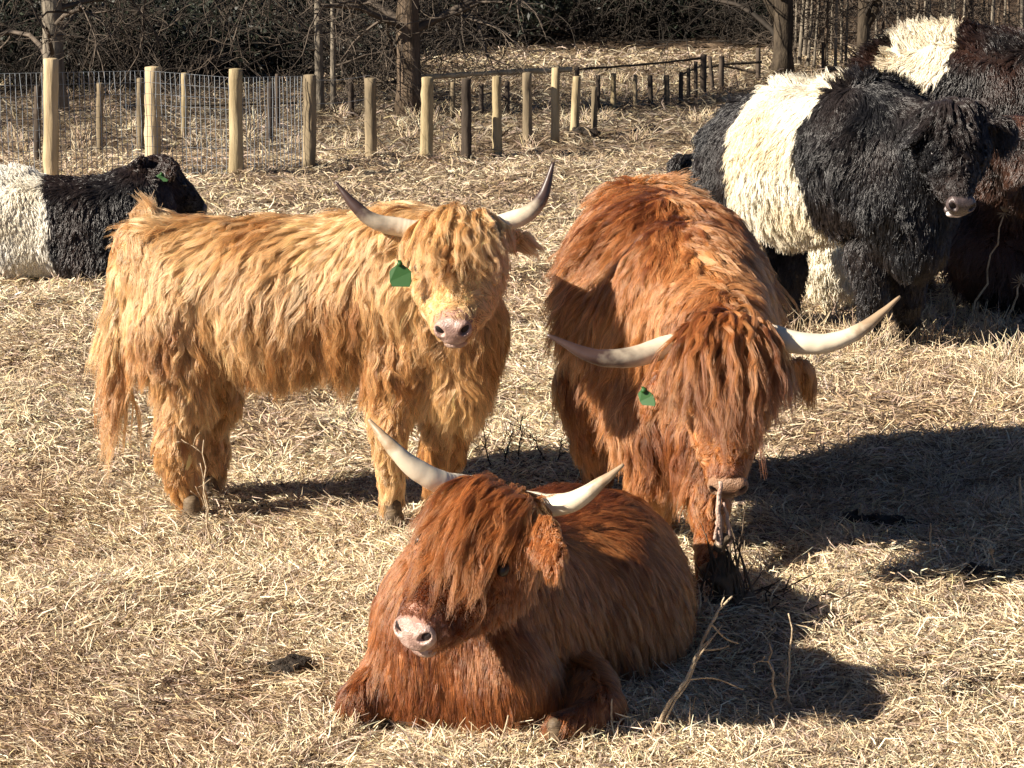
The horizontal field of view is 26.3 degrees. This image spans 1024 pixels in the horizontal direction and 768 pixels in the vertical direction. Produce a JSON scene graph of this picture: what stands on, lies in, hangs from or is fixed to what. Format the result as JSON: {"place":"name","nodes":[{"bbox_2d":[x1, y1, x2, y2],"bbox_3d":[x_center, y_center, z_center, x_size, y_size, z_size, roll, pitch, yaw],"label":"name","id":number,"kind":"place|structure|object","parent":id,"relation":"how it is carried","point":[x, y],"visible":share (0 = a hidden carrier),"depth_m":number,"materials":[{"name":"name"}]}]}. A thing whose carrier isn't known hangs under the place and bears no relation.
{"place":"outdoors","nodes":[
{"label":"outdoors","id":0,"kind":"place"},
{"bbox_2d":[0,18,1023,767],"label":"ground","id":1,"kind":"structure","parent":0,"point":[202,690],"depth_m":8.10,"materials":[{"name":"beige plant"}]},
{"bbox_2d":[0,0,63,83],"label":"evergreen bush","id":2,"kind":"object","parent":1,"relation":"on","point":[19,6],"visible":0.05,"depth_m":29.31,"materials":[{"name":"green plant"}]},
{"bbox_2d":[33,85,40,160],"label":"fence post","id":3,"kind":"object","parent":1,"relation":"on","point":[37,92],"visible":0.73,"depth_m":19.14,"materials":[{"name":"brown wood"}]},
{"bbox_2d":[42,58,58,174],"bbox_3d":[-3.763,-2.140,17.855,0.174,1.025,0.144,0,12,0],"label":"fence post","id":4,"kind":"object","parent":1,"relation":"on","point":[50,154],"visible":0.94,"depth_m":17.80,"materials":[{"name":"brown wood"}]},
{"bbox_2d":[0,71,368,174],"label":"wire fence","id":5,"kind":"object","parent":4,"relation":"attached to","point":[152,136],"visible":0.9,"depth_m":18.18,"materials":[{"name":"grey metal"}]},
{"bbox_2d":[0,0,133,82],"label":"evergreen bush","id":6,"kind":"object","parent":1,"relation":"on","point":[14,17],"visible":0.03,"depth_m":28.86,"materials":[{"name":"green plant"}]},
{"bbox_2d":[0,0,193,86],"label":"bare bush","id":7,"kind":"object","parent":1,"relation":"on","point":[26,13],"visible":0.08,"depth_m":28.18,"materials":[{"name":"brown plant"}]},
{"bbox_2d":[96,84,103,152],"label":"fence post","id":8,"kind":"object","parent":1,"relation":"on","point":[99,112],"visible":0.73,"depth_m":20.03,"materials":[{"name":"brown wood"}]},
{"bbox_2d":[0,154,207,282],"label":"belted cow","id":9,"kind":"object","parent":1,"relation":"on","point":[56,225],"visible":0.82,"depth_m":12.69},
{"bbox_2d":[0,0,208,88],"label":"evergreen bush","id":10,"kind":"object","parent":1,"relation":"on","point":[85,71],"visible":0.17,"depth_m":28.24,"materials":[{"name":"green plant"}]},
{"bbox_2d":[0,0,233,99],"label":"bare bush","id":11,"kind":"object","parent":1,"relation":"on","point":[30,81],"visible":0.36,"depth_m":26.96,"materials":[{"name":"brown plant"}]},
{"bbox_2d":[0,0,275,113],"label":"bare tree","id":12,"kind":"object","parent":1,"relation":"on","point":[51,44],"visible":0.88,"depth_m":24.28,"materials":[{"name":"brown plant"}]},
{"bbox_2d":[0,0,276,86],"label":"evergreen bush","id":13,"kind":"object","parent":1,"relation":"on","point":[256,44],"visible":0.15,"depth_m":29.00,"materials":[{"name":"green plant"}]},
{"bbox_2d":[136,78,143,153],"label":"fence post","id":14,"kind":"object","parent":1,"relation":"on","point":[140,110],"visible":0.77,"depth_m":19.93,"materials":[{"name":"brown wood"}]},
{"bbox_2d":[0,0,294,103],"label":"bare bush","id":15,"kind":"object","parent":1,"relation":"on","point":[143,54],"visible":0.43,"depth_m":27.22,"materials":[{"name":"brown plant"}]},
{"bbox_2d":[144,66,160,155],"bbox_3d":[-3.022,-2.200,18.418,0.159,0.934,0.141,0,12,0],"label":"fence post","id":16,"kind":"object","parent":1,"relation":"on","point":[154,86],"visible":0.75,"depth_m":18.35,"materials":[{"name":"brown wood"}]},
{"bbox_2d":[181,73,187,137],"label":"fence post","id":17,"kind":"object","parent":1,"relation":"on","point":[184,102],"visible":0.81,"depth_m":21.56,"materials":[{"name":"yellow wood"}]},
{"bbox_2d":[181,433,210,541],"bbox_3d":[-1.059,0.354,7.328,0.106,0.394,0.054,2,12,9],"label":"dry stalk","id":18,"kind":"object","parent":1,"relation":"on","point":[204,476],"visible":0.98,"depth_m":7.30,"materials":[{"name":"brown plant"}]},
{"bbox_2d":[190,463,213,544],"bbox_3d":[-1.035,0.409,7.305,0.078,0.301,0.028,-3,12,-16],"label":"dry stalk","id":19,"kind":"object","parent":1,"relation":"on","point":[205,505],"visible":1,"depth_m":7.30,"materials":[{"name":"brown plant"}]},
{"bbox_2d":[72,0,396,84],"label":"evergreen bush","id":20,"kind":"object","parent":1,"relation":"on","point":[247,45],"visible":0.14,"depth_m":29.85,"materials":[{"name":"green plant"}]},
{"bbox_2d":[228,68,242,175],"bbox_3d":[-2.294,-2.156,18.171,0.138,0.918,0.123,0,12,0],"label":"fence post","id":21,"kind":"object","parent":1,"relation":"on","point":[235,124],"visible":0.97,"depth_m":18.12,"materials":[{"name":"yellow wood"}]},
{"bbox_2d":[177,102,296,105],"bbox_3d":[-2.834,-2.880,22.526,1.243,0.037,0.041,-3,12,-14],"label":"fence rail","id":22,"kind":"object","parent":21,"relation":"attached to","point":[222,104],"visible":0.68,"depth_m":22.48,"materials":[{"name":"brown wood"}]},
{"bbox_2d":[158,0,355,72],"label":"bare bush","id":23,"kind":"object","parent":1,"relation":"on","point":[272,35],"visible":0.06,"depth_m":30.71,"materials":[{"name":"brown plant"}]},
{"bbox_2d":[266,82,273,146],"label":"fence post","id":24,"kind":"object","parent":1,"relation":"on","point":[269,104],"visible":0.76,"depth_m":20.86,"materials":[{"name":"brown wood"}]},
{"bbox_2d":[275,74,279,127],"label":"fence post","id":25,"kind":"object","parent":1,"relation":"on","point":[277,95],"visible":0.84,"depth_m":22.12,"materials":[{"name":"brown wood"}]},
{"bbox_2d":[195,0,366,66],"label":"bare bush","id":26,"kind":"object","parent":1,"relation":"on","point":[277,15],"visible":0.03,"depth_m":31.67,"materials":[{"name":"brown plant"}]},
{"bbox_2d":[267,653,313,677],"bbox_3d":[-0.614,0.777,6.035,0.133,0.059,0.108,0,12,0],"label":"dung clod","id":27,"kind":"object","parent":1,"relation":"on","point":[288,661],"visible":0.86,"depth_m":6.00,"materials":[{"name":"brown soil"}]},
{"bbox_2d":[302,74,316,167],"bbox_3d":[-1.742,-2.246,18.822,0.135,0.822,0.122,0,12,0],"label":"fence post","id":28,"kind":"object","parent":1,"relation":"on","point":[309,119],"visible":0.96,"depth_m":18.77,"materials":[{"name":"brown wood"}]},
{"bbox_2d":[83,162,554,527],"bbox_3d":[-0.583,-0.151,7.443,1.579,1.278,0.822,8,14,32],"label":"highland cow","id":29,"kind":"object","parent":1,"relation":"on","point":[397,312],"visible":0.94,"depth_m":7.33},
{"bbox_2d":[246,0,394,56],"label":"evergreen bush","id":30,"kind":"object","parent":1,"relation":"on","point":[298,5],"visible":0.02,"depth_m":34.14,"materials":[{"name":"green plant"}]},
{"bbox_2d":[134,0,560,124],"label":"bare tree","id":31,"kind":"object","parent":1,"relation":"on","point":[318,50],"visible":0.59,"depth_m":24.46,"materials":[{"name":"brown plant"}]},
{"bbox_2d":[348,78,353,116],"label":"fence post","id":32,"kind":"object","parent":1,"relation":"on","point":[351,97],"visible":0.72,"depth_m":24.07,"materials":[{"name":"brown wood"}]},
{"bbox_2d":[225,0,513,93],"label":"bare bush","id":33,"kind":"object","parent":1,"relation":"on","point":[357,50],"visible":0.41,"depth_m":27.41,"materials":[{"name":"brown plant"}]},
{"bbox_2d":[364,78,376,159],"bbox_3d":[-1.252,-2.334,19.401,0.113,0.752,0.112,0,12,0],"label":"fence post","id":34,"kind":"object","parent":1,"relation":"on","point":[370,118],"visible":0.93,"depth_m":19.36,"materials":[{"name":"brown wood"}]},
{"bbox_2d":[162,0,587,116],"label":"bare tree","id":35,"kind":"object","parent":1,"relation":"on","point":[412,73],"visible":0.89,"depth_m":24.03,"materials":[{"name":"brown plant"}]},
{"bbox_2d":[227,0,528,84],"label":"bare bush","id":36,"kind":"object","parent":1,"relation":"on","point":[428,42],"visible":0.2,"depth_m":30.41,"materials":[{"name":"brown plant"}]},
{"bbox_2d":[288,0,517,46],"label":"evergreen bush","id":37,"kind":"object","parent":1,"relation":"on","point":[456,20],"visible":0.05,"depth_m":36.31,"materials":[{"name":"green plant"}]},
{"bbox_2d":[420,77,433,156],"bbox_3d":[-0.756,-2.343,19.398,0.130,0.751,0.121,0,12,0],"label":"fence post","id":38,"kind":"object","parent":1,"relation":"on","point":[426,121],"visible":0.9,"depth_m":19.35,"materials":[{"name":"yellow wood"}]},
{"bbox_2d":[311,0,544,116],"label":"bare tree","id":39,"kind":"object","parent":1,"relation":"on","point":[332,14],"visible":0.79,"depth_m":24.04,"materials":[{"name":"brown plant"}]},
{"bbox_2d":[364,0,523,53],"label":"bare bush","id":40,"kind":"object","parent":1,"relation":"on","point":[431,30],"visible":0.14,"depth_m":35.70,"materials":[{"name":"brown plant"}]},
{"bbox_2d":[450,82,455,119],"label":"fence post","id":41,"kind":"object","parent":1,"relation":"on","point":[452,96],"visible":0.88,"depth_m":23.79,"materials":[{"name":"brown wood"}]},
{"bbox_2d":[461,78,471,160],"bbox_3d":[-0.406,-2.329,19.443,0.100,0.763,0.097,0,12,0],"label":"fence post","id":42,"kind":"object","parent":1,"relation":"on","point":[466,138],"visible":0.93,"depth_m":19.40,"materials":[{"name":"brown wood"}]},
{"bbox_2d":[395,0,565,51],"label":"bare bush","id":43,"kind":"object","parent":1,"relation":"on","point":[506,30],"visible":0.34,"depth_m":36.15,"materials":[{"name":"brown plant"}]},
{"bbox_2d":[479,84,483,114],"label":"fence post","id":44,"kind":"object","parent":1,"relation":"on","point":[481,97],"visible":0.89,"depth_m":24.02,"materials":[{"name":"brown wood"}]},
{"bbox_2d":[474,418,496,467],"bbox_3d":[-0.106,0.227,8.308,0.115,0.206,0.050,-4,12,-17],"label":"wiry weed","id":45,"kind":"object","parent":1,"relation":"on","point":[484,446],"visible":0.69,"depth_m":8.31,"materials":[{"name":"brown plant"}]},
{"bbox_2d":[391,0,582,43],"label":"evergreen bush","id":46,"kind":"object","parent":1,"relation":"on","point":[527,16],"visible":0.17,"depth_m":36.95,"materials":[{"name":"green plant"}]},
{"bbox_2d":[492,76,501,158],"bbox_3d":[-0.135,-2.380,19.726,0.095,0.782,0.097,0,12,0],"label":"fence post","id":47,"kind":"object","parent":1,"relation":"on","point":[496,116],"visible":0.94,"depth_m":19.68,"materials":[{"name":"yellow wood"}]},
{"bbox_2d":[504,81,509,113],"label":"fence post","id":48,"kind":"object","parent":1,"relation":"on","point":[507,96],"visible":0.88,"depth_m":24.27,"materials":[{"name":"brown wood"}]},
{"bbox_2d":[334,418,699,750],"bbox_3d":[0.109,0.407,5.922,0.732,0.854,1.658,6,13,25],"label":"highland cow","id":49,"kind":"object","parent":1,"relation":"on","point":[564,605],"visible":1,"depth_m":5.52},
{"bbox_2d":[522,72,532,145],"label":"fence post","id":50,"kind":"object","parent":1,"relation":"on","point":[527,101],"visible":0.9,"depth_m":20.70,"materials":[{"name":"brown wood"}]},
{"bbox_2d":[551,67,559,142],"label":"fence post","id":51,"kind":"object","parent":1,"relation":"on","point":[555,103],"visible":0.91,"depth_m":20.84,"materials":[{"name":"yellow wood"}]},
{"bbox_2d":[570,76,580,129],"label":"fence post","id":52,"kind":"object","parent":1,"relation":"on","point":[575,105],"visible":0.91,"depth_m":21.65,"materials":[{"name":"yellow wood"}]},
{"bbox_2d":[575,67,578,75],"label":"fence post","id":53,"kind":"object","parent":1,"relation":"on","point":[576,71],"visible":0.3,"depth_m":24.65,"materials":[{"name":"brown wood"}]},
{"bbox_2d":[421,67,571,79],"bbox_3d":[-0.183,-3.503,24.713,1.823,0.120,0.080,-4,12,-19],"label":"fence rail","id":54,"kind":"object","parent":53,"relation":"attached to","point":[506,72],"visible":0.82,"depth_m":24.70,"materials":[{"name":"brown wood"}]},
{"bbox_2d":[564,126,600,135],"bbox_3d":[0.658,-2.482,21.638,0.263,0.124,0.536,-6,13,-28],"label":"earth clod","id":55,"kind":"object","parent":1,"relation":"on","point":[585,131],"visible":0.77,"depth_m":21.53,"materials":[{"name":"brown soil"}]},
{"bbox_2d":[591,86,597,129],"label":"fence post","id":56,"kind":"object","parent":1,"relation":"on","point":[594,107],"visible":0.86,"depth_m":21.82,"materials":[{"name":"brown wood"}]},
{"bbox_2d":[610,73,615,108],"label":"fence post","id":57,"kind":"object","parent":1,"relation":"on","point":[613,91],"visible":0.89,"depth_m":24.95,"materials":[{"name":"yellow wood"}]},
{"bbox_2d":[475,0,766,37],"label":"evergreen bush","id":58,"kind":"object","parent":1,"relation":"on","point":[667,23],"visible":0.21,"depth_m":37.33,"materials":[{"name":"green plant"}]},
{"bbox_2d":[633,75,637,107],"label":"fence post","id":59,"kind":"object","parent":1,"relation":"on","point":[635,88],"visible":0.95,"depth_m":24.95,"materials":[{"name":"brown wood"}]},
{"bbox_2d":[647,75,652,105],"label":"fence post","id":60,"kind":"object","parent":1,"relation":"on","point":[650,87],"visible":0.94,"depth_m":25.28,"materials":[{"name":"brown wood"}]},
{"bbox_2d":[664,75,669,105],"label":"fence post","id":61,"kind":"object","parent":1,"relation":"on","point":[666,89],"visible":0.86,"depth_m":25.28,"materials":[{"name":"brown wood"}]},
{"bbox_2d":[651,596,742,735],"bbox_3d":[0.466,0.724,5.500,0.281,0.362,0.045,-7,13,-29],"label":"fallen branch","id":62,"kind":"object","parent":1,"relation":"on","point":[674,697],"visible":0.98,"depth_m":5.49,"materials":[{"name":"brown wood"}]},
{"bbox_2d":[700,54,706,93],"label":"fence post","id":63,"kind":"object","parent":1,"relation":"on","point":[703,71],"visible":0.87,"depth_m":27.04,"materials":[{"name":"brown wood"}]},
{"bbox_2d":[574,57,699,69],"bbox_3d":[1.553,-3.915,26.763,1.894,0.103,0.035,-7,14,-31],"label":"fence rail","id":64,"kind":"object","parent":63,"relation":"attached to","point":[632,65],"visible":0.98,"depth_m":26.75,"materials":[{"name":"brown wood"}]},
{"bbox_2d":[535,0,893,88],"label":"bare tree","id":65,"kind":"object","parent":1,"relation":"on","point":[781,15],"visible":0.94,"depth_m":30.64,"materials":[{"name":"brown plant"}]},
{"bbox_2d":[537,167,900,589],"bbox_3d":[0.628,-0.044,7.338,1.054,1.111,1.910,0,12,0],"label":"highland cow","id":66,"kind":"object","parent":1,"relation":"on","point":[679,376],"visible":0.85,"depth_m":6.93},
{"bbox_2d":[718,56,724,90],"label":"fence post","id":67,"kind":"object","parent":1,"relation":"on","point":[721,70],"visible":0.88,"depth_m":28.00,"materials":[{"name":"brown wood"}]},
{"bbox_2d":[665,153,855,308],"bbox_3d":[1.510,-0.867,12.105,1.254,0.783,0.710,8,14,35],"label":"belted cow","id":68,"kind":"object","parent":1,"relation":"on","point":[826,267],"visible":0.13,"depth_m":11.68},
{"bbox_2d":[753,642,777,718],"bbox_3d":[0.647,0.776,5.605,0.028,0.224,0.092,11,16,43],"label":"dry stalk","id":69,"kind":"object","parent":1,"relation":"on","point":[774,690],"visible":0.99,"depth_m":5.62,"materials":[{"name":"beige plant"}]},
{"bbox_2d":[695,481,859,631],"bbox_3d":[0.702,0.537,6.412,0.638,0.527,0.438,0,12,0],"label":"dead stump","id":70,"kind":"object","parent":1,"relation":"on","point":[724,570],"visible":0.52,"depth_m":6.41,"materials":[{"name":"brown plant"}]},
{"bbox_2d":[691,0,873,49],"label":"bare bush","id":71,"kind":"object","parent":1,"relation":"on","point":[742,28],"visible":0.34,"depth_m":36.46,"materials":[{"name":"brown plant"}]},
{"bbox_2d":[779,613,792,710],"bbox_3d":[0.710,0.725,5.703,0.036,0.276,0.046,0,12,0],"label":"dry stalk","id":72,"kind":"object","parent":1,"relation":"on","point":[787,687],"visible":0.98,"depth_m":5.69,"materials":[{"name":"brown plant"}]},
{"bbox_2d":[736,0,857,62],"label":"sapling","id":73,"kind":"object","parent":1,"relation":"on","point":[796,36],"visible":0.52,"depth_m":33.23,"materials":[{"name":"brown plant"}]},
{"bbox_2d":[752,0,856,67],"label":"sapling","id":74,"kind":"object","parent":1,"relation":"on","point":[815,47],"visible":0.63,"depth_m":32.23,"materials":[{"name":"brown plant"}]},
{"bbox_2d":[771,0,856,65],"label":"sapling","id":75,"kind":"object","parent":1,"relation":"on","point":[841,53],"visible":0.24,"depth_m":32.82,"materials":[{"name":"brown plant"}]},
{"bbox_2d":[801,0,826,66],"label":"sapling","id":76,"kind":"object","parent":1,"relation":"on","point":[809,40],"visible":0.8,"depth_m":31.88,"materials":[{"name":"brown plant"}]},
{"bbox_2d":[766,0,871,57],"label":"sapling","id":77,"kind":"object","parent":1,"relation":"on","point":[805,41],"visible":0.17,"depth_m":35.08,"materials":[{"name":"grey plant"}]},
{"bbox_2d":[795,0,857,67],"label":"sapling","id":78,"kind":"object","parent":1,"relation":"on","point":[801,38],"visible":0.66,"depth_m":31.95,"materials":[{"name":"grey plant"}]},
{"bbox_2d":[802,0,851,70],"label":"sapling","id":79,"kind":"object","parent":1,"relation":"on","point":[835,33],"visible":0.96,"depth_m":31.02,"materials":[{"name":"grey plant"}]},
{"bbox_2d":[805,0,855,66],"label":"sapling","id":80,"kind":"object","parent":1,"relation":"on","point":[827,9],"visible":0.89,"depth_m":31.46,"materials":[{"name":"brown plant"}]},
{"bbox_2d":[755,0,921,65],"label":"sapling","id":81,"kind":"object","parent":1,"relation":"on","point":[827,55],"visible":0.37,"depth_m":32.59,"materials":[{"name":"grey plant"}]},
{"bbox_2d":[798,0,878,55],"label":"sapling","id":82,"kind":"object","parent":1,"relation":"on","point":[831,45],"visible":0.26,"depth_m":34.92,"materials":[{"name":"grey plant"}]},
{"bbox_2d":[690,61,1021,342],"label":"belted cow","id":83,"kind":"object","parent":1,"relation":"on","point":[878,174],"visible":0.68,"depth_m":10.19},
{"bbox_2d":[835,509,920,529],"bbox_3d":[1.258,0.477,7.497,0.299,0.085,0.144,0,12,0],"label":"dung clod","id":84,"kind":"object","parent":1,"relation":"on","point":[887,519],"visible":0.6,"depth_m":7.46,"materials":[{"name":"black soil"}]},
{"bbox_2d":[844,0,913,67],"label":"sapling","id":85,"kind":"object","parent":1,"relation":"on","point":[847,31],"visible":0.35,"depth_m":32.09,"materials":[{"name":"brown plant"}]},
{"bbox_2d":[855,0,931,37],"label":"sapling","id":86,"kind":"object","parent":1,"relation":"on","point":[903,13],"visible":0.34,"depth_m":31.73,"materials":[{"name":"brown plant"}]},
{"bbox_2d":[849,0,939,51],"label":"bare tree","id":87,"kind":"object","parent":1,"relation":"on","point":[866,16],"visible":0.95,"depth_m":29.46,"materials":[{"name":"brown plant"}]},
{"bbox_2d":[873,0,929,33],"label":"sapling","id":88,"kind":"object","parent":1,"relation":"on","point":[917,10],"visible":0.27,"depth_m":30.69,"materials":[{"name":"brown plant"}]},
{"bbox_2d":[843,14,1023,293],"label":"belted cow","id":89,"kind":"object","parent":1,"relation":"on","point":[960,57],"visible":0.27,"depth_m":12.78},
{"bbox_2d":[880,0,988,31],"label":"sapling","id":90,"kind":"object","parent":1,"relation":"on","point":[938,6],"visible":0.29,"depth_m":33.98,"materials":[{"name":"brown plant"}]},
{"bbox_2d":[908,0,1022,25],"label":"sapling","id":91,"kind":"object","parent":1,"relation":"on","point":[955,7],"visible":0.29,"depth_m":33.97,"materials":[{"name":"brown plant"}]},
{"bbox_2d":[951,0,998,25],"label":"sapling","id":92,"kind":"object","parent":1,"relation":"on","point":[993,12],"visible":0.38,"depth_m":30.72,"materials":[{"name":"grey plant"}]},
{"bbox_2d":[931,0,1022,27],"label":"sapling","id":93,"kind":"object","parent":1,"relation":"on","point":[972,9],"visible":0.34,"depth_m":32.33,"materials":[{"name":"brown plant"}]},
{"bbox_2d":[946,0,1011,26],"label":"sapling","id":94,"kind":"object","parent":1,"relation":"on","point":[969,17],"visible":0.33,"depth_m":34.26,"materials":[{"name":"brown plant"}]},
{"bbox_2d":[938,114,1023,318],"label":"belted cow","id":95,"kind":"object","parent":1,"relation":"on","point":[973,243],"visible":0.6,"depth_m":11.36},
{"bbox_2d":[959,562,1008,588],"bbox_3d":[1.466,0.601,6.796,0.148,0.073,0.130,0,12,0],"label":"dung clod","id":96,"kind":"object","parent":1,"relation":"on","point":[976,572],"visible":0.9,"depth_m":6.79,"materials":[{"name":"brown soil"}]},
{"bbox_2d":[970,206,1010,322],"bbox_3d":[2.469,-0.599,11.314,0.197,0.654,0.062,0,12,0],"label":"dry stalk","id":97,"kind":"object","parent":1,"relation":"on","point":[1004,209],"visible":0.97,"depth_m":11.30,"materials":[{"name":"brown plant"}]},
{"bbox_2d":[1003,274,1023,328],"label":"dry stalk","id":98,"kind":"object","parent":1,"relation":"on","point":[1016,297],"visible":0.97,"depth_m":11.06,"materials":[{"name":"brown plant"}]},
{"bbox_2d":[430,0,1019,48],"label":"wooded hillside","id":99,"kind":"structure","parent":0,"point":[588,42],"depth_m":37.33,"materials":[{"name":"brown plant"}]},
{"bbox_2d":[519,0,664,35],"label":"bare bush","id":100,"kind":"object","parent":99,"relation":"on","point":[582,15],"visible":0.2,"depth_m":37.45,"materials":[{"name":"brown plant"}]},
{"bbox_2d":[532,0,713,44],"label":"bare bush","id":101,"kind":"object","parent":99,"relation":"on","point":[625,37],"visible":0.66,"depth_m":36.76,"materials":[{"name":"brown plant"}]},
{"bbox_2d":[557,0,725,42],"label":"bare bush","id":102,"kind":"object","parent":99,"relation":"on","point":[628,32],"visible":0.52,"depth_m":36.99,"materials":[{"name":"brown plant"}]},
{"bbox_2d":[581,0,769,35],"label":"evergreen bush","id":103,"kind":"object","parent":99,"relation":"on","point":[702,29],"visible":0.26,"depth_m":37.56,"materials":[{"name":"green plant"}]},
{"bbox_2d":[635,0,857,43],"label":"bare bush","id":104,"kind":"object","parent":99,"relation":"on","point":[714,23],"visible":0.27,"depth_m":36.90,"materials":[{"name":"brown plant"}]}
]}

